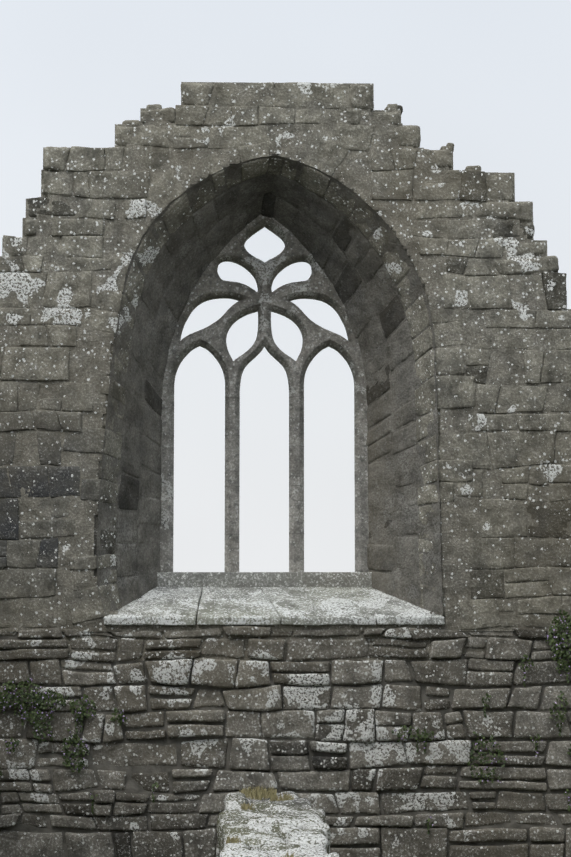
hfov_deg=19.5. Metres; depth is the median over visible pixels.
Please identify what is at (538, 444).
wall
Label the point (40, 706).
leaves
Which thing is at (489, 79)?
sky
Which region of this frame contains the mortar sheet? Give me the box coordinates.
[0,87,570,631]
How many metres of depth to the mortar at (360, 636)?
13.71 m
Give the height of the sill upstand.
0.431 m
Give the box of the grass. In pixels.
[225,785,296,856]
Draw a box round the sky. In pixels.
[0,0,570,571]
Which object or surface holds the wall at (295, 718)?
on the ground
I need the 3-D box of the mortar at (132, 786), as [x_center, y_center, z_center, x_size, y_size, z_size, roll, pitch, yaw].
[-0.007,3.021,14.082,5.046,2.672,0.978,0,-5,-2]
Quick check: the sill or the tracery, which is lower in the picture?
the sill
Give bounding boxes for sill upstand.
[157,572,371,587]
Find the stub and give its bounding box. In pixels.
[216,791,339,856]
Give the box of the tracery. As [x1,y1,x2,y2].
[160,214,368,571]
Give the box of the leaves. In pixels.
[0,609,570,834]
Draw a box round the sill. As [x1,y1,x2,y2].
[104,586,444,625]
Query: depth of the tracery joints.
14.50 m
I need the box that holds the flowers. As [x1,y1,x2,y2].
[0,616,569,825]
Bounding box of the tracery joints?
[224,397,303,534]
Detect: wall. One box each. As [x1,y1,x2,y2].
[0,82,570,629]
[0,626,570,856]
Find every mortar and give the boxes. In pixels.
[0,631,570,856]
[2,82,557,660]
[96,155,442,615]
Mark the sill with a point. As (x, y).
(209, 605)

